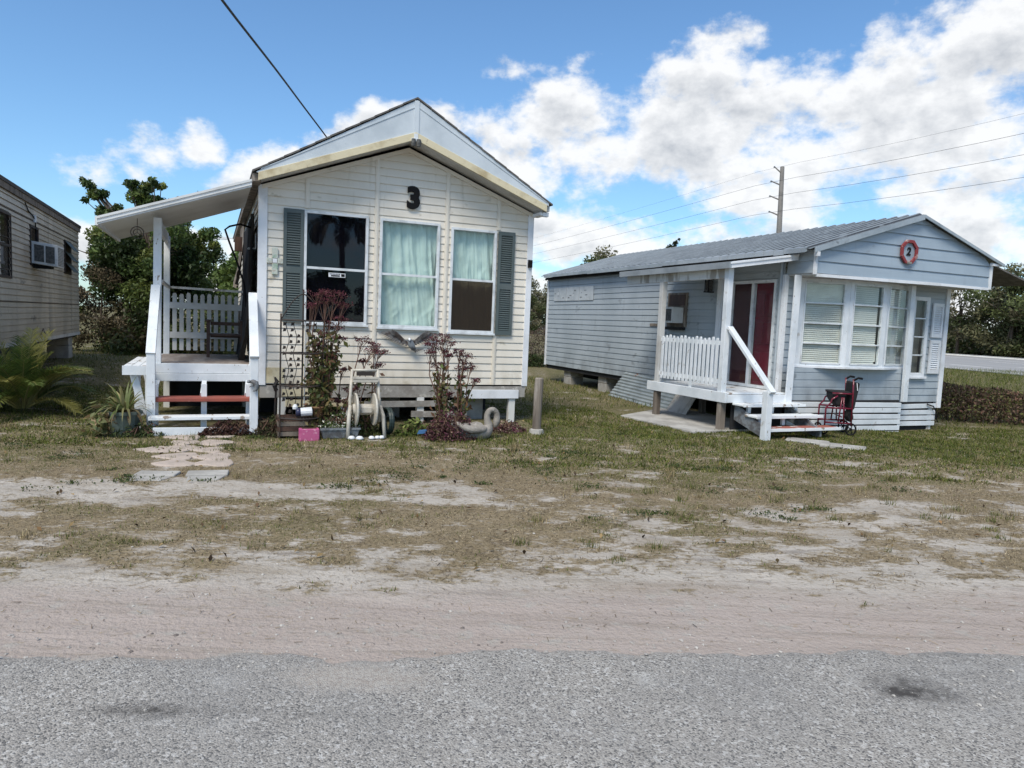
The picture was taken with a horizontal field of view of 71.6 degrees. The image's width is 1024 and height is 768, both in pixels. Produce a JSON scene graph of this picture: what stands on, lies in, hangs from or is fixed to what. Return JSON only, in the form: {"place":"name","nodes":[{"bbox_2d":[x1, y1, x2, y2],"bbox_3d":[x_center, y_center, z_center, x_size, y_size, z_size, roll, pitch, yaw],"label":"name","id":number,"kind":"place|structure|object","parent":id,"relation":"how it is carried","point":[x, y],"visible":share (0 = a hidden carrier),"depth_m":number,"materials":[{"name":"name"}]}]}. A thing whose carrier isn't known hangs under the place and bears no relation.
{"place":"outdoors","nodes":[
{"label":"outdoors","id":0,"kind":"place"},
{"bbox_2d":[0,306,1023,663],"bbox_3d":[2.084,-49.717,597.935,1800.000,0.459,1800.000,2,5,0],"label":"ground","id":1,"kind":"structure","parent":0,"point":[56,598],"depth_m":4.88,"materials":[{"name":"beige sand"}]},
{"bbox_2d":[0,174,80,367],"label":"trailer home","id":2,"kind":"object","parent":1,"relation":"on","point":[39,266],"visible":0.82,"depth_m":13.22,"materials":[{"name":"beige wood"}]},
{"bbox_2d":[0,209,11,278],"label":"window","id":3,"kind":"structure","parent":2,"relation":"in","point":[7,214],"depth_m":11.48,"materials":[{"name":"metal"}]},
{"bbox_2d":[29,224,38,264],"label":"window","id":4,"kind":"structure","parent":2,"relation":"in","point":[31,226],"depth_m":12.80,"materials":[{"name":"metal"}]},
{"bbox_2d":[63,240,79,274],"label":"jalousie window","id":5,"kind":"structure","parent":2,"relation":"in","point":[68,257],"depth_m":15.95,"materials":[{"name":"glass"}]},
{"bbox_2d":[0,326,95,415],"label":"areca palm","id":6,"kind":"object","parent":1,"relation":"on","point":[24,381],"visible":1,"depth_m":10.04,"materials":[{"name":"green plant"}]},
{"bbox_2d":[72,262,147,351],"bbox_3d":[-11.610,-1.991,19.907,2.435,2.902,2.587,2,5,0],"label":"shrub","id":7,"kind":"object","parent":1,"relation":"on","point":[81,337],"visible":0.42,"depth_m":19.70,"materials":[{"name":"green plant"}]},
{"bbox_2d":[80,376,161,436],"bbox_3d":[-4.869,0.308,8.790,0.881,0.761,0.876,2,5,-2],"label":"potted lily","id":8,"kind":"object","parent":1,"relation":"on","point":[121,414],"visible":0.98,"depth_m":8.73,"materials":[{"name":"green plant"}]},
{"bbox_2d":[109,420,164,437],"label":"trailing plant","id":9,"kind":"object","parent":1,"relation":"on","point":[138,431],"visible":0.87,"depth_m":8.79,"materials":[{"name":"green plant"}]},
{"bbox_2d":[132,446,170,452],"bbox_3d":[-4.072,0.754,8.091,0.446,0.042,0.348,2,5,0],"label":"stepping stone","id":10,"kind":"object","parent":1,"relation":"on","point":[151,449],"visible":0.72,"depth_m":8.01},
{"bbox_2d":[79,176,227,320],"bbox_3d":[-10.592,-3.315,20.674,4.087,5.395,3.817,7,7,43],"label":"broadleaf tree","id":11,"kind":"object","parent":1,"relation":"on","point":[193,259],"visible":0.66,"depth_m":20.06,"materials":[{"name":"green plant"}]},
{"bbox_2d":[129,470,180,480],"bbox_3d":[-3.416,0.893,6.764,0.380,0.055,0.419,2,5,-8],"label":"concrete paver","id":12,"kind":"object","parent":1,"relation":"on","point":[157,474],"visible":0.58,"depth_m":6.79,"materials":[{"name":"grey concrete"}]},
{"bbox_2d":[96,298,237,355],"bbox_3d":[-9.511,-1.251,20.312,4.043,2.311,3.507,2,5,0],"label":"shrub","id":13,"kind":"object","parent":1,"relation":"on","point":[135,332],"visible":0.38,"depth_m":19.42,"materials":[{"name":"green plant"}]},
{"bbox_2d":[151,459,194,466],"bbox_3d":[-3.513,0.842,7.394,0.404,0.042,0.352,6,6,38],"label":"stepping stone","id":14,"kind":"object","parent":1,"relation":"on","point":[176,463],"visible":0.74,"depth_m":7.36,"materials":[{"name":"beige stone"}]},
{"bbox_2d":[151,452,197,459],"bbox_3d":[-3.691,0.800,7.780,0.442,0.042,0.406,2,5,0],"label":"stepping stone","id":15,"kind":"object","parent":1,"relation":"on","point":[182,455],"visible":0.68,"depth_m":7.73,"materials":[{"name":"beige stone"}]},
{"bbox_2d":[95,179,258,435],"bbox_3d":[-4.735,-1.133,10.282,1.951,3.405,3.393,0,5,-23],"label":"porch","id":16,"kind":"object","parent":1,"relation":"on","point":[203,381],"visible":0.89,"depth_m":9.77,"materials":[{"name":"white paint"}]},
{"bbox_2d":[130,218,143,238],"bbox_3d":[-4.830,-2.002,9.156,0.162,0.261,0.012,0,5,-23],"label":"wind spinner","id":17,"kind":"object","parent":16,"relation":"hanging from","point":[137,226],"visible":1,"depth_m":9.15,"materials":[{"name":"metal"}]},
{"bbox_2d":[205,319,242,356],"bbox_3d":[-4.617,-0.733,11.435,0.580,0.590,0.515,0,5,-23],"label":"armchair","id":18,"kind":"object","parent":16,"relation":"on","point":[218,335],"visible":0.67,"depth_m":11.30,"materials":[{"name":"brown wood"}]},
{"bbox_2d":[247,379,258,390],"bbox_3d":[-3.328,0.018,9.127,0.152,0.160,0.071,0,5,-23],"label":"gecko ornament","id":19,"kind":"object","parent":16,"relation":"attached to","point":[255,383],"visible":1,"depth_m":9.12,"materials":[{"name":"grey paint"}]},
{"bbox_2d":[164,435,199,439],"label":"stepping stone","id":20,"kind":"object","parent":1,"relation":"on","point":[181,437],"visible":0.63,"depth_m":8.81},
{"bbox_2d":[167,445,202,452],"bbox_3d":[-3.827,0.759,8.198,0.434,0.042,0.400,2,5,0],"label":"stepping stone","id":21,"kind":"object","parent":1,"relation":"on","point":[182,447],"visible":0.56,"depth_m":8.21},
{"bbox_2d":[171,440,199,444],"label":"stepping stone","id":22,"kind":"object","parent":1,"relation":"on","point":[182,442],"visible":0.55,"depth_m":8.57,"materials":[{"name":"beige stone"}]},
{"bbox_2d":[185,470,228,481],"bbox_3d":[-2.951,0.900,6.864,0.380,0.055,0.419,1,5,-18],"label":"concrete paver","id":23,"kind":"object","parent":1,"relation":"on","point":[193,475],"visible":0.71,"depth_m":6.88,"materials":[{"name":"grey concrete"}]},
{"bbox_2d":[190,446,223,452],"bbox_3d":[-3.466,0.771,8.232,0.390,0.042,0.342,4,5,20],"label":"stepping stone","id":24,"kind":"object","parent":1,"relation":"on","point":[206,449],"visible":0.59,"depth_m":8.14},
{"bbox_2d":[192,452,230,459],"bbox_3d":[-3.249,0.814,7.836,0.424,0.042,0.382,5,5,25],"label":"stepping stone","id":25,"kind":"object","parent":1,"relation":"on","point":[210,456],"visible":0.71,"depth_m":7.80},
{"bbox_2d":[194,459,233,466],"bbox_3d":[-3.133,0.845,7.518,0.391,0.042,0.377,2,5,0],"label":"stepping stone","id":26,"kind":"object","parent":1,"relation":"on","point":[219,462],"visible":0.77,"depth_m":7.45,"materials":[{"name":"beige stone"}]},
{"bbox_2d":[198,439,232,445],"bbox_3d":[-3.598,0.727,8.628,0.405,0.042,0.358,2,5,0],"label":"stepping stone","id":27,"kind":"object","parent":1,"relation":"on","point":[211,442],"visible":0.66,"depth_m":8.61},
{"bbox_2d":[197,296,236,354],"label":"shrub","id":28,"kind":"object","parent":1,"relation":"on","point":[232,340],"visible":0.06,"depth_m":20.62,"materials":[{"name":"green plant"}]},
{"bbox_2d":[205,434,233,438],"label":"stepping stone","id":29,"kind":"object","parent":1,"relation":"on","point":[215,436],"visible":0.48,"depth_m":8.98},
{"bbox_2d":[205,251,238,303],"bbox_3d":[-13.139,-4.378,36.219,5.450,5.044,4.673,7,7,42],"label":"round tree","id":30,"kind":"object","parent":1,"relation":"on","point":[223,276],"visible":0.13,"depth_m":34.65,"materials":[{"name":"green plant"}]},
{"bbox_2d":[198,419,253,435],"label":"trailing plant","id":31,"kind":"object","parent":1,"relation":"on","point":[225,429],"visible":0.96,"depth_m":9.10,"materials":[{"name":"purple plant"}]},
{"bbox_2d":[218,292,238,317],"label":"shrub","id":32,"kind":"object","parent":1,"relation":"on","point":[223,293],"depth_m":24.57,"materials":[{"name":"green plant"}]},
{"bbox_2d":[251,414,294,437],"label":"trailing plant","id":33,"kind":"object","parent":1,"relation":"on","point":[271,427],"visible":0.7,"depth_m":9.24,"materials":[{"name":"green plant"}]},
{"bbox_2d":[272,377,278,418],"bbox_3d":[-3.206,0.273,9.635,0.053,0.744,0.103,5,5,24],"label":"iron rod","id":34,"kind":"object","parent":1,"relation":"on","point":[274,385],"visible":0.88,"depth_m":9.62,"materials":[{"name":"black metal"}]},
{"bbox_2d":[276,414,314,436],"bbox_3d":[-2.843,0.545,9.353,0.480,0.280,0.240,0,5,-23],"label":"wooden crate","id":35,"kind":"object","parent":1,"relation":"on","point":[295,425],"visible":0.59,"depth_m":9.23,"materials":[{"name":"brown wood"}]},
{"bbox_2d":[292,404,312,415],"bbox_3d":[-2.719,0.339,9.224,0.254,0.158,0.121,0,5,-23],"label":"jar","id":36,"kind":"object","parent":35,"relation":"on","point":[306,411],"visible":1,"depth_m":9.19,"materials":[{"name":"ceramic"}]},
{"bbox_2d":[312,406,323,416],"bbox_3d":[-2.549,0.358,9.327,0.166,0.132,0.166,0,5,-23],"label":"clay pot","id":37,"kind":"object","parent":35,"relation":"on","point":[318,411],"visible":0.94,"depth_m":9.27,"materials":[{"name":"brown ceramic"}]},
{"bbox_2d":[278,290,324,437],"bbox_3d":[-2.707,-0.258,9.176,0.319,1.920,0.502,6,6,36],"label":"trellis","id":38,"kind":"object","parent":1,"relation":"on","point":[290,385],"visible":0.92,"depth_m":9.20,"materials":[{"name":"metal"}]},
{"bbox_2d":[298,427,319,440],"bbox_3d":[-2.611,0.649,9.135,0.250,0.169,0.120,0,5,-23],"label":"pink block","id":39,"kind":"object","parent":1,"relation":"on","point":[310,434],"depth_m":9.08,"materials":[{"name":"paint"}]},
{"bbox_2d":[300,288,352,437],"bbox_3d":[-2.439,-0.222,9.330,0.671,2.068,0.445,2,5,-6],"label":"kalanchoe plant","id":40,"kind":"object","parent":1,"relation":"on","point":[324,391],"visible":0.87,"depth_m":9.29,"materials":[{"name":"green plant"}]},
{"bbox_2d":[320,426,360,438],"bbox_3d":[-2.282,0.636,9.386,0.520,0.140,0.229,0,5,-23],"label":"planter box","id":41,"kind":"object","parent":1,"relation":"on","point":[332,433],"visible":0.9,"depth_m":9.28,"materials":[{"name":"grey paint"}]},
{"bbox_2d":[317,411,360,427],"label":"trailing plant","id":42,"kind":"object","parent":41,"relation":"in","point":[337,423],"visible":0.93,"depth_m":9.34,"materials":[{"name":"green plant"}]},
{"bbox_2d":[329,335,380,425],"bbox_3d":[-2.120,0.043,9.594,0.714,1.415,0.325,0,5,-23],"label":"kalanchoe plant","id":43,"kind":"object","parent":1,"relation":"on","point":[346,389],"visible":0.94,"depth_m":9.56,"materials":[{"name":"purple plant"}]},
{"bbox_2d":[352,415,380,435],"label":"trailing plant","id":44,"kind":"object","parent":1,"relation":"on","point":[365,426],"visible":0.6,"depth_m":9.62,"materials":[{"name":"green plant"}]},
{"bbox_2d":[342,369,394,437],"bbox_3d":[-1.929,0.255,9.522,0.682,0.911,0.479,0,5,-23],"label":"hose reel cart","id":45,"kind":"object","parent":1,"relation":"on","point":[375,410],"visible":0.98,"depth_m":9.46,"materials":[{"name":"beige plastic"}]},
{"bbox_2d":[357,340,390,428],"bbox_3d":[-1.948,0.055,9.942,0.471,1.328,0.285,0,5,-23],"label":"kalanchoe plant","id":46,"kind":"object","parent":1,"relation":"on","point":[378,364],"visible":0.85,"depth_m":9.91,"materials":[{"name":"purple plant"}]},
{"bbox_2d":[233,97,552,421],"bbox_3d":[-3.309,-2.144,14.755,4.416,4.832,9.749,0,5,-23],"label":"mobile home","id":47,"kind":"object","parent":1,"relation":"on","point":[413,219],"visible":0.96,"depth_m":10.64,"materials":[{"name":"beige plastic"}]},
{"bbox_2d":[224,213,253,359],"bbox_3d":[-4.758,-1.712,12.188,0.404,2.383,4.450,0,5,-23],"label":"netting","id":48,"kind":"object","parent":47,"relation":"attached to","point":[244,245],"visible":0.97,"depth_m":10.65,"materials":[{"name":"black fabric"}]},
{"bbox_2d":[221,0,326,136],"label":"service cable","id":49,"kind":"object","parent":47,"relation":"attached to","point":[249,35],"visible":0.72,"depth_m":7.27,"materials":[{"name":"black plastic"}]},
{"bbox_2d":[267,248,282,274],"bbox_3d":[-3.321,-1.721,9.948,0.220,0.370,0.024,0,5,-23],"label":"cross plaque","id":50,"kind":"object","parent":47,"relation":"attached to","point":[276,262],"visible":1,"depth_m":9.94,"materials":[{"name":"white tile"}]},
{"bbox_2d":[301,210,368,326],"bbox_3d":[-2.558,-1.655,10.315,0.950,1.620,0.120,0,5,-23],"label":"window","id":51,"kind":"structure","parent":47,"relation":"in","point":[335,244],"depth_m":10.35,"materials":[{"name":"glass"}]},
{"bbox_2d":[379,330,437,352],"bbox_3d":[-1.537,-0.642,10.723,0.940,0.339,0.126,0,5,-23],"label":"eagle sculpture","id":52,"kind":"object","parent":47,"relation":"attached to","point":[397,337],"visible":0.99,"depth_m":10.71,"materials":[{"name":"grey metal"}]},
{"bbox_2d":[376,218,440,330],"bbox_3d":[-1.574,-1.638,10.772,0.960,1.630,0.194,0,5,-23],"label":"window","id":53,"kind":"structure","parent":47,"relation":"in","point":[407,286],"depth_m":10.81,"materials":[{"name":"metal"}]},
{"bbox_2d":[446,227,496,335],"bbox_3d":[-0.638,-1.597,11.164,0.790,1.640,0.181,0,5,-23],"label":"window","id":54,"kind":"structure","parent":47,"relation":"in","point":[471,286],"depth_m":11.16,"materials":[{"name":"glass"}]},
{"bbox_2d":[392,417,436,436],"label":"trailing plant","id":55,"kind":"object","parent":1,"relation":"on","point":[411,429],"visible":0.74,"depth_m":9.78,"materials":[{"name":"green plant"}]},
{"bbox_2d":[417,430,426,433],"bbox_3d":[-1.210,0.644,9.580,0.140,0.060,0.053,2,5,-10],"label":"blue scrap","id":56,"kind":"object","parent":1,"relation":"on","point":[421,431],"visible":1,"depth_m":9.55,"materials":[{"name":"blue plastic"}]},
{"bbox_2d":[423,333,460,429],"bbox_3d":[-1.025,0.020,9.968,0.530,1.482,0.389,0,5,-23],"label":"kalanchoe plant","id":57,"kind":"object","parent":1,"relation":"on","point":[441,401],"visible":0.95,"depth_m":9.93,"materials":[{"name":"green plant"}]},
{"bbox_2d":[421,407,477,441],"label":"trailing plant","id":58,"kind":"object","parent":1,"relation":"on","point":[448,431],"visible":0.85,"depth_m":9.54,"materials":[{"name":"purple plant"}]},
{"bbox_2d":[448,349,480,421],"bbox_3d":[-0.669,0.135,10.165,0.484,1.319,0.315,0,5,-23],"label":"kalanchoe plant","id":59,"kind":"object","parent":1,"relation":"on","point":[461,399],"visible":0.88,"depth_m":10.12,"materials":[{"name":"purple plant"}]},
{"bbox_2d":[451,407,499,439],"bbox_3d":[-0.497,0.560,9.756,0.706,0.489,0.390,0,5,-23],"label":"swan planter","id":60,"kind":"object","parent":1,"relation":"on","point":[477,429],"visible":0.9,"depth_m":9.70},
{"bbox_2d":[492,419,526,432],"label":"trailing plant","id":61,"kind":"object","parent":1,"relation":"on","point":[505,426],"visible":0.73,"depth_m":10.39,"materials":[{"name":"purple plant"}]},
{"bbox_2d":[0,345,1023,606],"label":"grass","id":62,"kind":"structure","parent":1,"relation":"on","point":[542,439],"depth_m":8.78,"materials":[{"name":"green plant"}]},
{"bbox_2d":[0,519,1023,765],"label":"gravel","id":63,"kind":"structure","parent":1,"relation":"on","point":[494,647],"depth_m":3.50,"materials":[{"name":"grey gravel"}]},
{"bbox_2d":[0,452,1023,645],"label":"dry litter","id":64,"kind":"object","parent":1,"relation":"on","point":[492,530],"visible":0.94,"depth_m":5.57,"materials":[{"name":"brown plant"}]},
{"bbox_2d":[0,399,1023,588],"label":"fallen leaves","id":65,"kind":"object","parent":1,"relation":"on","point":[320,554],"visible":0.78,"depth_m":7.06,"materials":[{"name":"brown plant"}]},
{"bbox_2d":[1,413,1023,524],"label":"ground weeds","id":66,"kind":"object","parent":1,"relation":"on","point":[444,476],"visible":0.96,"depth_m":7.65,"materials":[{"name":"green plant"}]},
{"bbox_2d":[529,377,543,434],"bbox_3d":[0.375,0.364,10.488,0.240,0.915,0.228,2,5,0],"label":"wooden post","id":67,"kind":"object","parent":1,"relation":"on","point":[537,409],"visible":0.83,"depth_m":10.43,"materials":[{"name":"grey wood"}]},
{"bbox_2d":[528,324,545,367],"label":"hedge","id":68,"kind":"object","parent":1,"relation":"on","point":[534,358],"visible":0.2,"depth_m":26.93,"materials":[{"name":"green plant"}]},
{"bbox_2d":[530,276,543,315],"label":"woodland tree","id":69,"kind":"object","parent":1,"relation":"on","point":[534,286],"visible":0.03,"depth_m":116.48,"materials":[{"name":"green plant"}]},
{"bbox_2d":[529,287,546,333],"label":"woodland tree","id":70,"kind":"object","parent":1,"relation":"on","point":[536,320],"visible":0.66,"depth_m":110.96,"materials":[{"name":"green plant"}]},
{"bbox_2d":[530,277,548,331],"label":"woodland tree","id":71,"kind":"object","parent":1,"relation":"on","point":[543,298],"visible":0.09,"depth_m":119.55,"materials":[{"name":"green plant"}]},
{"bbox_2d":[580,244,617,264],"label":"woodland tree","id":72,"kind":"object","parent":1,"relation":"on","point":[604,255],"visible":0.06,"depth_m":115.73,"materials":[{"name":"green plant"}]},
{"bbox_2d":[610,371,675,408],"bbox_3d":[2.884,0.121,15.348,0.454,0.622,2.816,1,5,-17],"label":"corrugated sheet","id":73,"kind":"object","parent":1,"relation":"on","point":[630,386],"visible":0.69,"depth_m":15.58,"materials":[{"name":"metal"}]},
{"bbox_2d":[665,238,680,247],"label":"pine tree","id":74,"kind":"object","parent":1,"relation":"on","point":[674,243],"visible":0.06,"depth_m":114.19,"materials":[{"name":"plant"}]},
{"bbox_2d":[620,408,750,432],"bbox_3d":[3.015,0.643,12.918,1.999,0.085,3.096,0,5,-23],"label":"concrete pad","id":75,"kind":"object","parent":1,"relation":"on","point":[692,421],"visible":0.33,"depth_m":12.46,"materials":[{"name":"grey concrete"}]},
{"bbox_2d":[666,394,695,414],"bbox_3d":[3.274,0.349,13.671,0.362,0.478,0.670,0,5,-23],"label":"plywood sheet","id":76,"kind":"object","parent":75,"relation":"on","point":[681,404],"visible":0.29,"depth_m":13.64,"materials":[{"name":"grey wood"}]},
{"bbox_2d":[619,254,840,440],"bbox_3d":[3.698,-0.765,12.655,1.760,2.970,4.148,0,5,-23],"label":"porch","id":77,"kind":"object","parent":1,"relation":"on","point":[762,416],"visible":0.97,"depth_m":11.66,"materials":[{"name":"white paint"}]},
{"bbox_2d":[769,166,783,232],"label":"utility pole","id":78,"kind":"object","parent":1,"relation":"on","point":[779,214],"visible":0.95,"depth_m":92.96,"materials":[{"name":"grey wood"}]},
{"bbox_2d":[535,155,1019,253],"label":"power line","id":79,"kind":"object","parent":78,"relation":"attached to","point":[817,189],"visible":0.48,"depth_m":83.00,"materials":[{"name":"black"}]},
{"bbox_2d":[533,177,1023,262],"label":"power line","id":80,"kind":"object","parent":78,"relation":"attached to","point":[823,205],"visible":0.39,"depth_m":82.16,"materials":[{"name":"black"}]},
{"bbox_2d":[534,133,1023,245],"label":"power line","id":81,"kind":"object","parent":78,"relation":"attached to","point":[806,175],"visible":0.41,"depth_m":83.81,"materials":[{"name":"black"}]},
{"bbox_2d":[547,113,1023,234],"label":"power line","id":82,"kind":"object","parent":78,"relation":"attached to","point":[813,159],"visible":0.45,"depth_m":83.21,"materials":[{"name":"black"}]},
{"bbox_2d":[539,327,1023,374],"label":"highway","id":83,"kind":"structure","parent":1,"relation":"on","point":[981,363],"depth_m":57.47,"materials":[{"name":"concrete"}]},
{"bbox_2d":[945,353,1023,359],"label":"barrier wall","id":84,"kind":"structure","parent":83,"relation":"on","point":[985,356],"depth_m":82.33,"materials":[{"name":"concrete"}]},
{"bbox_2d":[541,213,1023,431],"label":"mobile home","id":85,"kind":"object","parent":1,"relation":"on","point":[833,307],"visible":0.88,"depth_m":12.82,"materials":[{"name":"blue"}]},
{"bbox_2d":[665,293,688,329],"bbox_3d":[3.288,-1.497,14.602,0.306,0.760,0.660,0,5,-23],"label":"window","id":86,"kind":"structure","parent":85,"relation":"in","point":[677,309],"depth_m":14.44,"materials":[{"name":"grey wood"}]},
{"bbox_2d":[726,279,777,388],"bbox_3d":[4.283,-0.895,12.696,0.110,1.890,1.200,0,5,-23],"label":"sliding door","id":87,"kind":"structure","parent":85,"relation":"in","point":[753,309],"depth_m":12.66,"materials":[{"name":"glass"}]},
{"bbox_2d":[795,278,851,366],"bbox_3d":[5.276,-1.045,12.122,0.885,1.480,0.150,2,5,-5],"label":"window","id":88,"kind":"structure","parent":85,"relation":"in","point":[824,303],"depth_m":12.10,"materials":[{"name":"white glass"}]},
{"bbox_2d":[845,280,888,367],"bbox_3d":[6.104,-1.028,12.324,0.870,1.480,0.150,0,5,-23],"label":"window","id":89,"kind":"structure","parent":85,"relation":"in","point":[861,351],"depth_m":12.32,"materials":[{"name":"white glass"}]},
{"bbox_2d":[881,283,908,367],"bbox_3d":[6.862,-1.036,12.793,0.962,1.480,0.150,-2,6,-40],"label":"window","id":90,"kind":"structure","parent":85,"relation":"in","point":[893,308],"depth_m":12.77,"materials":[{"name":"white paint"}]},
{"bbox_2d":[900,240,918,263],"bbox_3d":[6.765,-2.251,12.097,0.397,0.399,0.044,0,5,-23],"label":"octagon plaque","id":91,"kind":"object","parent":85,"relation":"attached to","point":[909,249],"visible":1,"depth_m":12.11,"materials":[{"name":"red wood"}]},
{"bbox_2d":[909,296,930,378],"bbox_3d":[7.552,-0.863,13.274,0.520,1.520,0.180,0,5,-23],"label":"window","id":92,"kind":"structure","parent":85,"relation":"in","point":[919,300],"depth_m":13.30,"materials":[{"name":"metal"}]},
{"bbox_2d":[786,437,829,444],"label":"concrete slab","id":93,"kind":"structure","parent":1,"relation":"on","point":[803,440],"depth_m":10.71,"materials":[{"name":"grey concrete"}]},
{"bbox_2d":[815,375,862,435],"bbox_3d":[5.368,0.337,11.716,0.586,0.963,0.464,3,5,10],"label":"rollator","id":94,"kind":"object","parent":1,"relation":"on","point":[840,399],"visible":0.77,"depth_m":11.54,"materials":[{"name":"red metal"}]},
{"bbox_2d":[819,442,865,449],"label":"concrete slab","id":95,"kind":"structure","parent":1,"relation":"on","point":[832,445],"depth_m":10.32,"materials":[{"name":"grey concrete"}]},
{"bbox_2d":[947,290,1004,353],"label":"woodland tree","id":96,"kind":"object","parent":1,"relation":"on","point":[958,326],"visible":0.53,"depth_m":87.28,"materials":[{"name":"green plant"}]},
{"bbox_2d":[932,381,1023,424],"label":"hedge","id":97,"kind":"object","parent":1,"relation":"on","point":[961,393],"visible":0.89,"depth_m":15.05,"materials":[{"name":"green plant"}]},
{"bbox_2d":[946,312,1023,357],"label":"undergrowth","id":98,"kind":"object","parent":1,"relation":"on","point":[967,347],"visible":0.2,"depth_m":94.12,"materials":[{"name":"green plant"}]},
{"bbox_2d":[963,262,1023,356],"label":"woodland tree","id":99,"kind":"object","parent":1,"relation":"on","point":[1004,330],"visible":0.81,"depth_m":83.48,"materials":[{"name":"green plant"}]},
{"bbox_2d":[970,262,1023,337],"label":"woodland tree","id":100,"kind":"object","parent":1,"relation":"on","point":[993,288],"visible":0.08,"depth_m":91.53,"materials":[{"name":"green plant"}]},
{"bbox_2d":[1002,287,1023,354],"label":"woodland tree","id":101,"kind":"object","parent":1,"relation":"on","point":[1022,339],"visible":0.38,"depth_m":82.83,"materials":[{"name":"green plant"}]},
{"bbox_2d":[0,648,1023,767],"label":"road","id":102,"kind":"structure","parent":0,"point":[795,725],"depth_m":2.92,"materials":[{"name":"grey asphalt"}]},
{"bbox_2d":[0,0,1023,332],"label":"sky","id":103,"kind":"structure","parent":0,"point":[604,108],"materials":[{"name":"blue"}]}
]}

